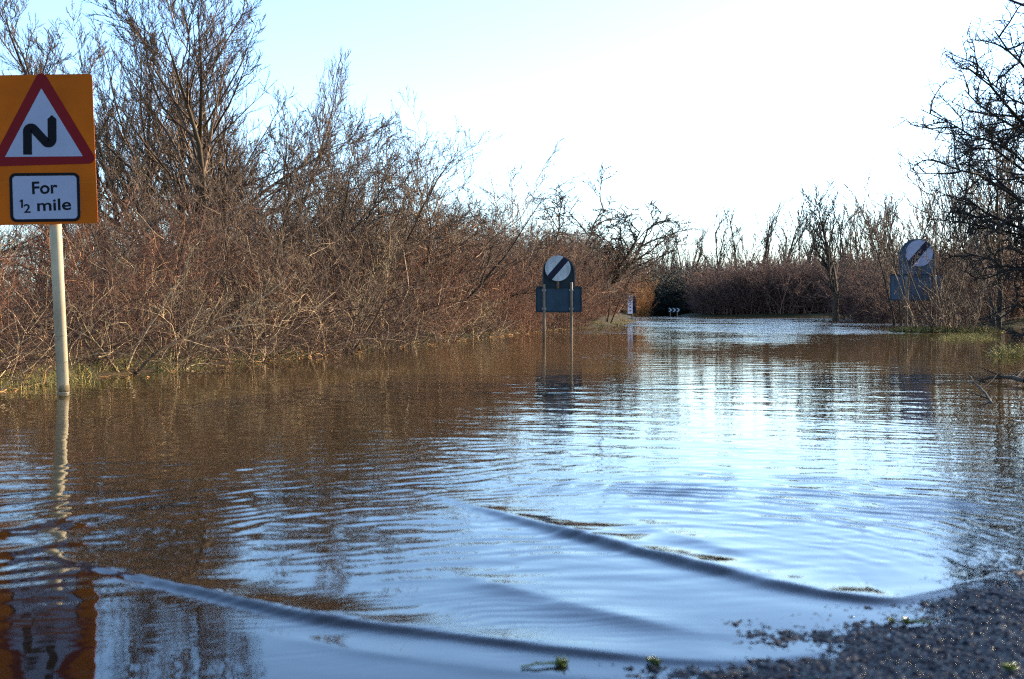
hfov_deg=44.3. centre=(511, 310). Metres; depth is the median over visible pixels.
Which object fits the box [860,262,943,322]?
thicket shrub
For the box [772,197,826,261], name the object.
bare tree
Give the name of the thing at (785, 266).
shrub
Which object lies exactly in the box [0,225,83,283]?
willow tree
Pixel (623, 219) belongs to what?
gnarled tree
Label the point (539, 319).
thicket shrub
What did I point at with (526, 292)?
willow shrub
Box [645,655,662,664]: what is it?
green sprig
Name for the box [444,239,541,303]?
thicket shrub
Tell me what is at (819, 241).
bare tree
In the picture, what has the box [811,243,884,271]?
shrub
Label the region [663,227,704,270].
bare tree
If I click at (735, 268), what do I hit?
shrub
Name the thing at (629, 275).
willow shrub
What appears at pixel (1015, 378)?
fallen branch
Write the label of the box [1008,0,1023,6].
roadside tree
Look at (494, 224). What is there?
willow shrub
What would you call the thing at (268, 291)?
pale willow shrub
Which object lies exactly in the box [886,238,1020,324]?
thicket shrub
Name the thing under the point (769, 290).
shrub
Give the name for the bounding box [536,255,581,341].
gateway sign
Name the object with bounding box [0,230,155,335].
thicket shrub
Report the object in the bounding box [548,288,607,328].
thicket shrub
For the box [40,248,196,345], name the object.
thicket shrub
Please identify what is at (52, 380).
bank grass
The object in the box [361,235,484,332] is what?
thicket shrub
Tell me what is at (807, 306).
shrub
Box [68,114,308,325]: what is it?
willow shrub
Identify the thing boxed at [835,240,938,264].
shrub
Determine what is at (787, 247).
bare tree
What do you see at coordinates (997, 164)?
whip tree
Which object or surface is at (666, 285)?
evergreen shrub
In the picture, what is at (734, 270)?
shrub
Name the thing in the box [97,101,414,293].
willow shrub
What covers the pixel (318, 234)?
thicket shrub
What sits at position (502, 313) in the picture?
thicket shrub
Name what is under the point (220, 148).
willow tree
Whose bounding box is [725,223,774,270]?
bare tree
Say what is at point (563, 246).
thicket shrub
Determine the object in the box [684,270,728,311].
shrub
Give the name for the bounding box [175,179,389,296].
thicket shrub
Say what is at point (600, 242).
thicket shrub
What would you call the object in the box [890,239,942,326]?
gateway sign
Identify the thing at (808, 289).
shrub
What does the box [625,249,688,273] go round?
shrub
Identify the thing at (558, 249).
willow shrub
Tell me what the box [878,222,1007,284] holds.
shrub
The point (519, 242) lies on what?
willow shrub
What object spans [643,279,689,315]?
evergreen shrub
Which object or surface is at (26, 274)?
thicket shrub
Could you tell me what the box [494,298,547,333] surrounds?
thicket shrub
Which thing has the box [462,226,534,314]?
thicket shrub
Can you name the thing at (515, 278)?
thicket shrub
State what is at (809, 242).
bare tree
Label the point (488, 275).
willow shrub
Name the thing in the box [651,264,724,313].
evergreen shrub
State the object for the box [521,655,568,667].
green sprig
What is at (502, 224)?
thicket shrub
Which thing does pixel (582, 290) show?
thicket shrub
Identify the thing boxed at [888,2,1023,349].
hawthorn tree
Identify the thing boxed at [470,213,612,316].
thicket shrub
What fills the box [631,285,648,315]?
reed bush
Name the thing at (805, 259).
shrub
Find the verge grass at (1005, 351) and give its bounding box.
[931,331,1023,356]
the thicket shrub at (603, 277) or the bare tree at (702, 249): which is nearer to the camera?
the thicket shrub at (603, 277)
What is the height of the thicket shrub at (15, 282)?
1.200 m
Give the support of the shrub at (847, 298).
on the ground at (604, 324)
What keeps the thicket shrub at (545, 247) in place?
on the ground at (604, 324)
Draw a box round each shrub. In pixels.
[0,162,222,333]
[0,168,158,326]
[0,182,209,327]
[0,224,90,329]
[0,224,201,349]
[0,228,100,333]
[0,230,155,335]
[0,233,18,295]
[0,234,51,346]
[0,265,139,393]
[0,265,214,371]
[0,278,118,379]
[0,285,27,305]
[1,166,237,334]
[1,205,238,345]
[1,245,97,324]
[2,232,268,372]
[3,243,46,312]
[4,250,49,321]
[8,212,163,322]
[22,215,162,326]
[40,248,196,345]
[43,165,394,325]
[62,193,280,327]
[64,219,423,353]
[65,150,298,328]
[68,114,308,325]
[71,273,297,363]
[91,173,314,328]
[93,174,274,352]
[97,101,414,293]
[100,219,295,367]
[115,188,317,305]
[117,181,282,324]
[122,206,352,355]
[132,142,352,332]
[150,229,316,354]
[157,103,482,321]
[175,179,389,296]
[177,76,451,304]
[198,239,345,331]
[199,235,355,333]
[206,220,454,340]
[214,172,453,352]
[218,85,478,289]
[218,201,387,309]
[219,228,417,345]
[224,172,398,311]
[225,100,472,305]
[231,218,503,342]
[235,241,427,336]
[236,99,432,323]
[253,112,517,331]
[253,160,404,267]
[264,67,506,306]
[267,213,465,301]
[272,129,584,330]
[273,210,420,318]
[286,235,464,331]
[312,277,446,344]
[313,278,483,349]
[319,208,516,330]
[320,282,438,345]
[324,233,489,342]
[329,112,563,327]
[334,150,542,316]
[355,235,454,341]
[359,170,520,321]
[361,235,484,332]
[361,278,464,344]
[367,183,526,247]
[391,197,511,281]
[396,283,459,338]
[397,199,515,307]
[398,286,517,341]
[400,196,529,307]
[400,247,523,327]
[402,258,504,316]
[407,201,534,248]
[409,288,500,337]
[419,288,528,338]
[432,220,590,270]
[435,209,557,299]
[437,261,510,335]
[440,258,539,327]
[443,292,515,333]
[444,184,541,321]
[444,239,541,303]
[449,250,539,324]
[452,203,535,244]
[460,293,535,333]
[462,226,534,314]
[463,219,588,302]
[463,297,521,335]
[464,248,556,320]
[466,205,565,304]
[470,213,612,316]
[473,217,593,269]
[475,262,538,327]
[481,208,631,310]
[483,203,603,279]
[484,210,538,282]
[489,248,546,323]
[494,204,596,298]
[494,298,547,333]
[497,267,558,316]
[498,243,607,324]
[501,225,572,279]
[505,213,634,289]
[505,214,604,289]
[506,294,564,332]
[511,293,590,331]
[515,225,627,313]
[518,303,560,332]
[524,237,599,288]
[525,225,648,316]
[525,230,593,312]
[525,236,642,316]
[538,215,640,320]
[540,227,646,306]
[541,221,630,292]
[543,234,621,311]
[544,238,657,316]
[545,297,589,329]
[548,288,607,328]
[554,289,630,330]
[559,219,663,314]
[562,203,671,322]
[571,236,630,312]
[575,254,634,316]
[575,260,633,321]
[576,228,645,315]
[577,285,612,328]
[581,284,624,326]
[597,255,634,314]
[605,261,645,314]
[618,267,701,313]
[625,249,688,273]
[627,260,697,315]
[632,245,747,281]
[638,255,708,281]
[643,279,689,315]
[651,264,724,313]
[654,263,715,315]
[665,282,705,314]
[672,265,733,311]
[675,261,756,312]
[680,277,754,313]
[681,264,778,315]
[682,285,740,314]
[683,252,767,304]
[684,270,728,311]
[687,258,803,314]
[691,259,791,313]
[697,255,793,287]
[699,249,803,273]
[707,259,777,277]
[714,250,840,313]
[714,266,783,313]
[719,260,791,277]
[722,255,826,313]
[729,245,866,312]
[735,271,793,313]
[738,251,825,274]
[738,254,852,313]
[746,246,885,272]
[755,266,837,312]
[765,261,846,313]
[772,263,825,312]
[773,256,857,313]
[778,260,861,313]
[796,245,856,269]
[798,247,898,319]
[809,257,892,319]
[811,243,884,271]
[812,243,981,321]
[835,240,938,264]
[835,257,897,320]
[838,271,969,322]
[850,247,894,270]
[855,249,1022,323]
[860,235,1022,325]
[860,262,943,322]
[875,224,987,327]
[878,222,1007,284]
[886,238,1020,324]
[891,212,1011,332]
[900,255,1002,325]
[916,223,1016,315]
[917,237,1021,324]
[918,224,1023,322]
[943,212,1023,318]
[951,205,1023,324]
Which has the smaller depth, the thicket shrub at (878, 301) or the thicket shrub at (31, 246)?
the thicket shrub at (31, 246)
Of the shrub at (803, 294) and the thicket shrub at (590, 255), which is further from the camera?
the shrub at (803, 294)
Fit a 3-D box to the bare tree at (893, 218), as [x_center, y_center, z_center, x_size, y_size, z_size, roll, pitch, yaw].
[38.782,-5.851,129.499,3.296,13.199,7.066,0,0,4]
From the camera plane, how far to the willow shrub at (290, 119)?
27.10 m
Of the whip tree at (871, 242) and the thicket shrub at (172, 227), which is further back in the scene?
the whip tree at (871, 242)
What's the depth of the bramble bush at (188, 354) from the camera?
13.44 m
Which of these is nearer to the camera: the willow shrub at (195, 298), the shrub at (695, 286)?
the willow shrub at (195, 298)
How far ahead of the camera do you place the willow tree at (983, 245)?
46.29 m
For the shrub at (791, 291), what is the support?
on the ground at (604, 324)
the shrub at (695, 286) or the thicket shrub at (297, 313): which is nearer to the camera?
the thicket shrub at (297, 313)
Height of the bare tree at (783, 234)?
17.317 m
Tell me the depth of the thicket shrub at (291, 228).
23.58 m
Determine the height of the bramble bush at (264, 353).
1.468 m
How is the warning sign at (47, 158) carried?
on the ground at (604, 324)
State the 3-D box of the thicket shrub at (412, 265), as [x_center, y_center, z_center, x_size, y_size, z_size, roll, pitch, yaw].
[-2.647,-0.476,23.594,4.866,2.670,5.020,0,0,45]
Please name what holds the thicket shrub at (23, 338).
on the ground at (604, 324)
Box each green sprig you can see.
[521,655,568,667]
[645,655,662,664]
[886,616,895,622]
[900,615,931,624]
[1001,661,1019,670]
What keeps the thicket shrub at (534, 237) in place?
on the ground at (604, 324)
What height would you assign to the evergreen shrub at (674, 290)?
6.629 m
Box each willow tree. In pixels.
[0,0,257,277]
[0,0,405,315]
[0,214,110,321]
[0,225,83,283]
[14,67,180,288]
[25,0,323,281]
[97,0,263,323]
[106,46,367,267]
[131,1,369,244]
[936,115,1022,327]
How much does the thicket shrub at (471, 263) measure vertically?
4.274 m
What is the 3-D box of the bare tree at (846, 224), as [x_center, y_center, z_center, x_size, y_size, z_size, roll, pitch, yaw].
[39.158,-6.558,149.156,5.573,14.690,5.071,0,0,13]
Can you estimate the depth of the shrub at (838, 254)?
131.96 m
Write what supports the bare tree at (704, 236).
on the ground at (604, 324)
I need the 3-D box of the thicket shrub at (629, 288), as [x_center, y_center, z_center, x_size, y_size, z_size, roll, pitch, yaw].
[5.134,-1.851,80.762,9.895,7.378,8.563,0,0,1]
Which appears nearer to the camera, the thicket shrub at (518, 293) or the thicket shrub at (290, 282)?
the thicket shrub at (290, 282)
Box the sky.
[0,0,1023,310]
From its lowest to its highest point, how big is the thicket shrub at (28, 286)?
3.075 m
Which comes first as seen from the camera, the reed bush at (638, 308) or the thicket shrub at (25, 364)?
the thicket shrub at (25, 364)
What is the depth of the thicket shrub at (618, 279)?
84.00 m
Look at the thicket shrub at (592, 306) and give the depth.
45.84 m
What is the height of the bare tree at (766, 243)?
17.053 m
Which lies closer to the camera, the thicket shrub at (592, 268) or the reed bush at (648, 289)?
the thicket shrub at (592, 268)
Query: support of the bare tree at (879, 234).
on the ground at (604, 324)
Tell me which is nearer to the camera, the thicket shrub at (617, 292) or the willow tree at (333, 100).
the willow tree at (333, 100)
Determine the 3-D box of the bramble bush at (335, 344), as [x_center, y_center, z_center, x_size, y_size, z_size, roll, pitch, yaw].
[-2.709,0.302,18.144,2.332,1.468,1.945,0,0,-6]
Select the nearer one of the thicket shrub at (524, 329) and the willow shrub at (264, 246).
the willow shrub at (264, 246)
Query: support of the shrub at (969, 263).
on the ground at (604, 324)
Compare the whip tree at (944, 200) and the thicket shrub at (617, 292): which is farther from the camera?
the thicket shrub at (617, 292)
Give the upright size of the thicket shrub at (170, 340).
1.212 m
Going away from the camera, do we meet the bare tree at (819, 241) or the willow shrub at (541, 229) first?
the willow shrub at (541, 229)
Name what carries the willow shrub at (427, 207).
on the ground at (604, 324)
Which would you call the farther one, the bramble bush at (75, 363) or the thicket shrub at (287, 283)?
the thicket shrub at (287, 283)
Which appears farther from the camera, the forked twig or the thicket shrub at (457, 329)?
the thicket shrub at (457, 329)
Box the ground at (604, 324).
[0,312,1023,678]
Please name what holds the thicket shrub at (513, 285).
on the ground at (604, 324)
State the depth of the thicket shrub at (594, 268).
63.44 m
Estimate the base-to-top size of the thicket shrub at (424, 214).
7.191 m
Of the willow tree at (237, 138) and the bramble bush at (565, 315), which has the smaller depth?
the willow tree at (237, 138)
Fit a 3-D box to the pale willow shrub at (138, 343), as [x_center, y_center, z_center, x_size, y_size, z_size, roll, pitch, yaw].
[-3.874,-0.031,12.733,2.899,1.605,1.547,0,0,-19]
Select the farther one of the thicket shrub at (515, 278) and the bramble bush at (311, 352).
the thicket shrub at (515, 278)
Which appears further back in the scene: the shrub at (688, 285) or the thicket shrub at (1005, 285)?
the shrub at (688, 285)
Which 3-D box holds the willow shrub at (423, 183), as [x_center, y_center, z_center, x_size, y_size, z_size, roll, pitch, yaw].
[-3.640,-2.316,29.312,5.484,5.826,6.648,0,0,-6]
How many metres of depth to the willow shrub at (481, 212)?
30.31 m
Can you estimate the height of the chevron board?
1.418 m
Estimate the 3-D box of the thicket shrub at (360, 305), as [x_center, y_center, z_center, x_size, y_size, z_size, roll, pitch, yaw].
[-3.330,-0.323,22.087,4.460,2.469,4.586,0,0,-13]
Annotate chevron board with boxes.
[668,308,679,316]
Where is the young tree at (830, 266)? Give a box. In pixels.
[795,178,849,320]
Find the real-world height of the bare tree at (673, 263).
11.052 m
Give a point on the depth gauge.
(631, 310)
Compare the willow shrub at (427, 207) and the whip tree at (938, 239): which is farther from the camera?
the whip tree at (938, 239)
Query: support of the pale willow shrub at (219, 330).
on the ground at (604, 324)
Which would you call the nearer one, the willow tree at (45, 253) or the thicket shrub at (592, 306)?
the willow tree at (45, 253)
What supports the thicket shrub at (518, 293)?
on the ground at (604, 324)
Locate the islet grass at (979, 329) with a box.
[881,323,1015,332]
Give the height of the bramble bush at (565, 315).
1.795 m
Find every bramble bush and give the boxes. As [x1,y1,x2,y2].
[0,253,147,380]
[32,264,307,371]
[182,278,344,362]
[187,274,350,359]
[225,280,410,357]
[249,281,401,354]
[271,277,438,352]
[306,284,469,351]
[512,294,608,331]
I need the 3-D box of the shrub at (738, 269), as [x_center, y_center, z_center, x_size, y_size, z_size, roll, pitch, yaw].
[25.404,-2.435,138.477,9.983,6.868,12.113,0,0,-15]
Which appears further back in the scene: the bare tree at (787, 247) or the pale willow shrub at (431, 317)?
the bare tree at (787, 247)
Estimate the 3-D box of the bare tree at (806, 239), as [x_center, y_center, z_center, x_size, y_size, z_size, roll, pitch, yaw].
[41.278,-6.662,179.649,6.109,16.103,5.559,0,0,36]
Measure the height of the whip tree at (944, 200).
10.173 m
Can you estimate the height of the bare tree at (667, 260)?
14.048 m
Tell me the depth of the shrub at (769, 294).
127.05 m
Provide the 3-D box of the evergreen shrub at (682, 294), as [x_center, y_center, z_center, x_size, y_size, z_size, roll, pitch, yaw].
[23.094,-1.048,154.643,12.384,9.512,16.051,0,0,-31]
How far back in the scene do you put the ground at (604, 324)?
17.50 m
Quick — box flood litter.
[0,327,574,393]
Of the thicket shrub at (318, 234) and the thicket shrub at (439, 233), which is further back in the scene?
the thicket shrub at (439, 233)
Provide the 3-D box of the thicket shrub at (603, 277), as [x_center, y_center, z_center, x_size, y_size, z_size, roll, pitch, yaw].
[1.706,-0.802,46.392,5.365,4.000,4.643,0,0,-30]
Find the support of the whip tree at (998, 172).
on the ground at (604, 324)
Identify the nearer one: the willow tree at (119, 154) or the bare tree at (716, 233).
the willow tree at (119, 154)
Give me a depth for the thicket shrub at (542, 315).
38.22 m
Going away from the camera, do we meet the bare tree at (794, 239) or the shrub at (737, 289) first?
the shrub at (737, 289)
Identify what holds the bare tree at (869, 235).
on the ground at (604, 324)
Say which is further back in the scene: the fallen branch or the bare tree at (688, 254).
the bare tree at (688, 254)
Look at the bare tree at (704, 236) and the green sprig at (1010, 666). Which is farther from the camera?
the bare tree at (704, 236)
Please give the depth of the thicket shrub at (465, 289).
31.93 m
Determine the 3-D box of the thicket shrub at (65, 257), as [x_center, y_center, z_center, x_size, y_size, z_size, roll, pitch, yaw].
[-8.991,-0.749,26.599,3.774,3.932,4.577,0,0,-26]
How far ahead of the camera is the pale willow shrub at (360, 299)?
19.24 m
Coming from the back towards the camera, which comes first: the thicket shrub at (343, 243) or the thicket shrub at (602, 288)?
the thicket shrub at (602, 288)
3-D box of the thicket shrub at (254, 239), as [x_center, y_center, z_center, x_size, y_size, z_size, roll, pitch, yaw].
[-5.077,-0.665,22.382,3.958,3.856,5.593,0,0,44]
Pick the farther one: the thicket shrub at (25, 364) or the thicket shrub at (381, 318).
the thicket shrub at (381, 318)
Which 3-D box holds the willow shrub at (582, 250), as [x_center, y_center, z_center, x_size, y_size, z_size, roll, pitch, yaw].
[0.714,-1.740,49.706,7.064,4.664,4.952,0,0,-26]
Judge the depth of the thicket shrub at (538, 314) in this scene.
35.73 m
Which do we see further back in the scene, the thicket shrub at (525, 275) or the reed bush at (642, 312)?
the reed bush at (642, 312)
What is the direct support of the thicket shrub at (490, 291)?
on the ground at (604, 324)
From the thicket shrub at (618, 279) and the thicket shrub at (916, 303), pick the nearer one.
the thicket shrub at (916, 303)
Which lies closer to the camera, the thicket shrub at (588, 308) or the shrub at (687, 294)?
the thicket shrub at (588, 308)
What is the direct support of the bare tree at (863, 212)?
on the ground at (604, 324)
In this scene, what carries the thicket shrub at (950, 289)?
on the ground at (604, 324)
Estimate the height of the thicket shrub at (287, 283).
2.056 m
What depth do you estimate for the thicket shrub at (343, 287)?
21.80 m
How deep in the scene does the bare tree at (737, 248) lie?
188.73 m
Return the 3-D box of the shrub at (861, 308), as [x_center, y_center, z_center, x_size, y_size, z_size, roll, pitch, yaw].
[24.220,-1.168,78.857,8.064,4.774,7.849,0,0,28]
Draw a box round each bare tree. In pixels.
[642,224,681,266]
[645,229,678,278]
[658,220,710,275]
[659,242,685,279]
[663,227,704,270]
[682,246,702,264]
[685,230,714,268]
[694,199,747,271]
[708,218,745,269]
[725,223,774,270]
[729,241,745,272]
[741,228,775,270]
[753,184,798,267]
[755,206,802,259]
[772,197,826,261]
[776,226,798,261]
[779,209,821,264]
[782,209,827,262]
[798,208,844,261]
[798,221,831,255]
[803,215,838,265]
[821,194,865,260]
[828,201,870,262]
[833,213,876,249]
[839,184,884,255]
[847,205,891,260]
[857,178,911,261]
[870,188,903,266]
[870,211,902,261]
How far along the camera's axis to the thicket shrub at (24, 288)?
24.20 m
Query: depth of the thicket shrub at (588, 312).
42.97 m
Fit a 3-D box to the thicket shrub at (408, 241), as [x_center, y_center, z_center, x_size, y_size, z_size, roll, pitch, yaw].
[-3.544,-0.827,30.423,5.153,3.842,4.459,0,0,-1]
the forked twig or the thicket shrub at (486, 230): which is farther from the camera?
the thicket shrub at (486, 230)
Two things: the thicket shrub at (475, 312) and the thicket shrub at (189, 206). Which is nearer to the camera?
the thicket shrub at (189, 206)
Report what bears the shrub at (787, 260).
on the ground at (604, 324)
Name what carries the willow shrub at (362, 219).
on the ground at (604, 324)
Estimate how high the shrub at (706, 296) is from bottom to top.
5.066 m
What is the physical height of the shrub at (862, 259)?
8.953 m
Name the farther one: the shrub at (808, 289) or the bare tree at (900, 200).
the bare tree at (900, 200)
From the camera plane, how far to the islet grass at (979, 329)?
36.47 m
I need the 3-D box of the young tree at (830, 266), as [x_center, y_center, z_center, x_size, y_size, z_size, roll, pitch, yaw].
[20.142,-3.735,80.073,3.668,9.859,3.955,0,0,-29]
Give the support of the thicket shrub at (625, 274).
on the ground at (604, 324)
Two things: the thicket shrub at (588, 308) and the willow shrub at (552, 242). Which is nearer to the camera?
the willow shrub at (552, 242)
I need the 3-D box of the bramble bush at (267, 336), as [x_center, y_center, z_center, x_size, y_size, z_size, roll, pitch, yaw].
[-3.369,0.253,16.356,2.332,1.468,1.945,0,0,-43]
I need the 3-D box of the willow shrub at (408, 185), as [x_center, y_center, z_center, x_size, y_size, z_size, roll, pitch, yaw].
[-2.632,-2.281,26.853,5.400,5.736,6.546,0,0,-22]
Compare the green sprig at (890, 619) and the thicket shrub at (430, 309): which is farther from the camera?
the thicket shrub at (430, 309)
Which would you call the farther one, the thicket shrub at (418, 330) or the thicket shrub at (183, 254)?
the thicket shrub at (418, 330)
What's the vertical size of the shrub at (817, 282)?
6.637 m
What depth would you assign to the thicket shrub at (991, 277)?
59.05 m
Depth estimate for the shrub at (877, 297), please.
71.35 m
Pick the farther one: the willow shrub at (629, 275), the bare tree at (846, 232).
the bare tree at (846, 232)
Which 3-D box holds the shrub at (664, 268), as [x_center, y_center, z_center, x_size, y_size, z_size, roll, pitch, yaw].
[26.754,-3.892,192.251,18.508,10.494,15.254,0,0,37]
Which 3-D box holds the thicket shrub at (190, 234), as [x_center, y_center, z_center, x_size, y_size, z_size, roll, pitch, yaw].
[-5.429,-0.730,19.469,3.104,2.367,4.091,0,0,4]
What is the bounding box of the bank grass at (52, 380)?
[0,319,636,389]
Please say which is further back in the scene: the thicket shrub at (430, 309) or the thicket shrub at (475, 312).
the thicket shrub at (475, 312)
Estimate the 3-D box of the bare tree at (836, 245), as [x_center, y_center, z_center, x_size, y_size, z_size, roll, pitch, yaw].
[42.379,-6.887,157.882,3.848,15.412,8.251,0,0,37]
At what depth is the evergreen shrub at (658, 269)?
158.24 m
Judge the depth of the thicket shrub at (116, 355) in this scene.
12.39 m
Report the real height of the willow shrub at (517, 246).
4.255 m
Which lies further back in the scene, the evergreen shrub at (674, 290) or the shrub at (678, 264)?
the shrub at (678, 264)
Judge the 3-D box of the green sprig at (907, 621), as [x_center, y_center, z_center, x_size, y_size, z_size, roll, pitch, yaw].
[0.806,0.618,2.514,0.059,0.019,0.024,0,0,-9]
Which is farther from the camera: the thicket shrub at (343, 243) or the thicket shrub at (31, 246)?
the thicket shrub at (343, 243)
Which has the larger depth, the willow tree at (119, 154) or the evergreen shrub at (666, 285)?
the evergreen shrub at (666, 285)
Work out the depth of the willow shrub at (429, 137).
29.42 m
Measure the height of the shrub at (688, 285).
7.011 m
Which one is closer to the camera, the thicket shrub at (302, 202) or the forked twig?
the forked twig
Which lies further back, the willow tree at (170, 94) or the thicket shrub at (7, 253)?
the willow tree at (170, 94)
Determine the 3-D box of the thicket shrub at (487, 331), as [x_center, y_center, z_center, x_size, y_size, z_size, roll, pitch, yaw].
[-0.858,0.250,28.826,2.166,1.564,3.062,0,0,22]
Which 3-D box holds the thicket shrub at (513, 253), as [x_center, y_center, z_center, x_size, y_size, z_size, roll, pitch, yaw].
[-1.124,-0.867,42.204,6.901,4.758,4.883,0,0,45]
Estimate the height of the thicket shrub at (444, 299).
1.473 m
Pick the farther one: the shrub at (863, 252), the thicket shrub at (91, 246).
the shrub at (863, 252)
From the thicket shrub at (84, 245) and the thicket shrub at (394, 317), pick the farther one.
the thicket shrub at (394, 317)
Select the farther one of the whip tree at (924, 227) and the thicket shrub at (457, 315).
the whip tree at (924, 227)
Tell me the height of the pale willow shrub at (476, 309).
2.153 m
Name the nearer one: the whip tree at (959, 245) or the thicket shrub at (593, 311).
the thicket shrub at (593, 311)
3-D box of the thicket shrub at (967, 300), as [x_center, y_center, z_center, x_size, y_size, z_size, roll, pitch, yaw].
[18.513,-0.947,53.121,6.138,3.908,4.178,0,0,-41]
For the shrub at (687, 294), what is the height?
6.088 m
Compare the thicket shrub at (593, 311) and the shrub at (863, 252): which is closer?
the thicket shrub at (593, 311)
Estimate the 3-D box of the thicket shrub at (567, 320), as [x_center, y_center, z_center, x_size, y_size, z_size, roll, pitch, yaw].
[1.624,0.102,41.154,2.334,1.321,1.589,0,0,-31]
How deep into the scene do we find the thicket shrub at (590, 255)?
60.22 m
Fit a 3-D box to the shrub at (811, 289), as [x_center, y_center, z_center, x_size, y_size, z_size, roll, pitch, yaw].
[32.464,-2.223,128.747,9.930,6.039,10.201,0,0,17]
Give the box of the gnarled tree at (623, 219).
[459,161,705,313]
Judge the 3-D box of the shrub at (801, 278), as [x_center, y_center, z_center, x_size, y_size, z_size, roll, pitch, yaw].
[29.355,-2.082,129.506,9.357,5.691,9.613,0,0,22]
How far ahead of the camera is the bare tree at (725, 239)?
169.88 m
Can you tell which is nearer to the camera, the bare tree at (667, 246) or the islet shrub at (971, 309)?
the islet shrub at (971, 309)
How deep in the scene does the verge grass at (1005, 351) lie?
20.96 m
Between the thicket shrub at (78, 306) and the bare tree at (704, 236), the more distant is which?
the bare tree at (704, 236)
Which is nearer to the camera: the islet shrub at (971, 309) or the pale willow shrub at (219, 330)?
the pale willow shrub at (219, 330)
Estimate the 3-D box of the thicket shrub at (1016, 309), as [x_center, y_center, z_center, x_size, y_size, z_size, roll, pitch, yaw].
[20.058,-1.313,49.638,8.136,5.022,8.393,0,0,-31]
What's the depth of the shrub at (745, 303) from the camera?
127.56 m
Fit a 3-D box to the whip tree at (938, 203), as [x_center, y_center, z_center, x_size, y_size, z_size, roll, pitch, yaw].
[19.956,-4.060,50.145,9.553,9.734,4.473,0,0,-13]
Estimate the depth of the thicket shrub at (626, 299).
86.77 m
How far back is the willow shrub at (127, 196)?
21.93 m
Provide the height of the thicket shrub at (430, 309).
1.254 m
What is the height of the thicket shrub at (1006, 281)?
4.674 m
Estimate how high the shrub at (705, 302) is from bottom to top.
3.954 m
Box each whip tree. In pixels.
[839,149,959,324]
[844,198,928,320]
[852,170,976,323]
[858,171,990,323]
[867,148,1008,323]
[891,83,1023,322]
[894,111,1022,323]
[933,72,1023,285]
[944,85,1023,316]
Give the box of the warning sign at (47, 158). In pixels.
[0,73,97,393]
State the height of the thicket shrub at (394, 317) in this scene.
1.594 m
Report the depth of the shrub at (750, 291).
127.33 m
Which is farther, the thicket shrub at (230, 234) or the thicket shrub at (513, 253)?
the thicket shrub at (513, 253)
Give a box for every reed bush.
[623,283,643,315]
[629,275,658,315]
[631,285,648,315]
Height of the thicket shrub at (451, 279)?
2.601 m
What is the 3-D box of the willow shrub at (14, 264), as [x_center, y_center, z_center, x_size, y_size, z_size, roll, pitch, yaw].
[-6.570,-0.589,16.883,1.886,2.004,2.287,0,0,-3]
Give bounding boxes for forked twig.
[949,371,997,402]
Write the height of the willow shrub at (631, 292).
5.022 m
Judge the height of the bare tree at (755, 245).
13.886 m
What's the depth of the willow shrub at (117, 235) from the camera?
15.80 m
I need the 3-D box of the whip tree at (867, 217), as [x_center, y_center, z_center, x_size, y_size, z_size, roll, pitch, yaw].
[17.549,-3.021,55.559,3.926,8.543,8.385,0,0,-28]
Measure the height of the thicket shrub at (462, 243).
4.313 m
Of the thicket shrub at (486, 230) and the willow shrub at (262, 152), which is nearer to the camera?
the willow shrub at (262, 152)
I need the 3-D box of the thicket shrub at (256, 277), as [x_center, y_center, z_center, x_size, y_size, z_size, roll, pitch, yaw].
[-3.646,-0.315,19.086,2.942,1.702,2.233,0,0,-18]
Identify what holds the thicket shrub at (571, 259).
on the ground at (604, 324)
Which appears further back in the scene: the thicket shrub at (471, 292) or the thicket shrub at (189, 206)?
the thicket shrub at (471, 292)
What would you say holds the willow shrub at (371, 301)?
on the ground at (604, 324)
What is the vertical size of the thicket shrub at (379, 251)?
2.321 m
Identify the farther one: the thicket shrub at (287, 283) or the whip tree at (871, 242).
the whip tree at (871, 242)
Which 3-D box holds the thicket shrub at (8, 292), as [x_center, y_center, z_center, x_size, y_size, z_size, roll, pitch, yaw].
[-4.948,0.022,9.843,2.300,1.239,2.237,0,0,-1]
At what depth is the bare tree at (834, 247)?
164.96 m
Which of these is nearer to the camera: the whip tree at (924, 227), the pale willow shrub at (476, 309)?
the pale willow shrub at (476, 309)
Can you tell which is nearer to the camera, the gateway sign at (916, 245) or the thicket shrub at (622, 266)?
the gateway sign at (916, 245)
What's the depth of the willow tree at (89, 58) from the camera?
27.11 m
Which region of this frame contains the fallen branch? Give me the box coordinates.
[972,366,1023,382]
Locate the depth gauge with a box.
[628,295,635,319]
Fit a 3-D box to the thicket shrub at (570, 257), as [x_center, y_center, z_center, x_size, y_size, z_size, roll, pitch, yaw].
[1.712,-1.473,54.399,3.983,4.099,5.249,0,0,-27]
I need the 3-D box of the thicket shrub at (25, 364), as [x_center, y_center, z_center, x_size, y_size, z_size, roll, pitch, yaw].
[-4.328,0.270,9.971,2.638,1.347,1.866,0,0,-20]
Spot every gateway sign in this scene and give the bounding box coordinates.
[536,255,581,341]
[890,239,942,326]
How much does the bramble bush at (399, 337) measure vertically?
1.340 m
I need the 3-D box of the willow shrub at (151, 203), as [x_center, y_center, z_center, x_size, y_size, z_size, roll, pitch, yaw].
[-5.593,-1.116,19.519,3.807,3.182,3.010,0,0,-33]

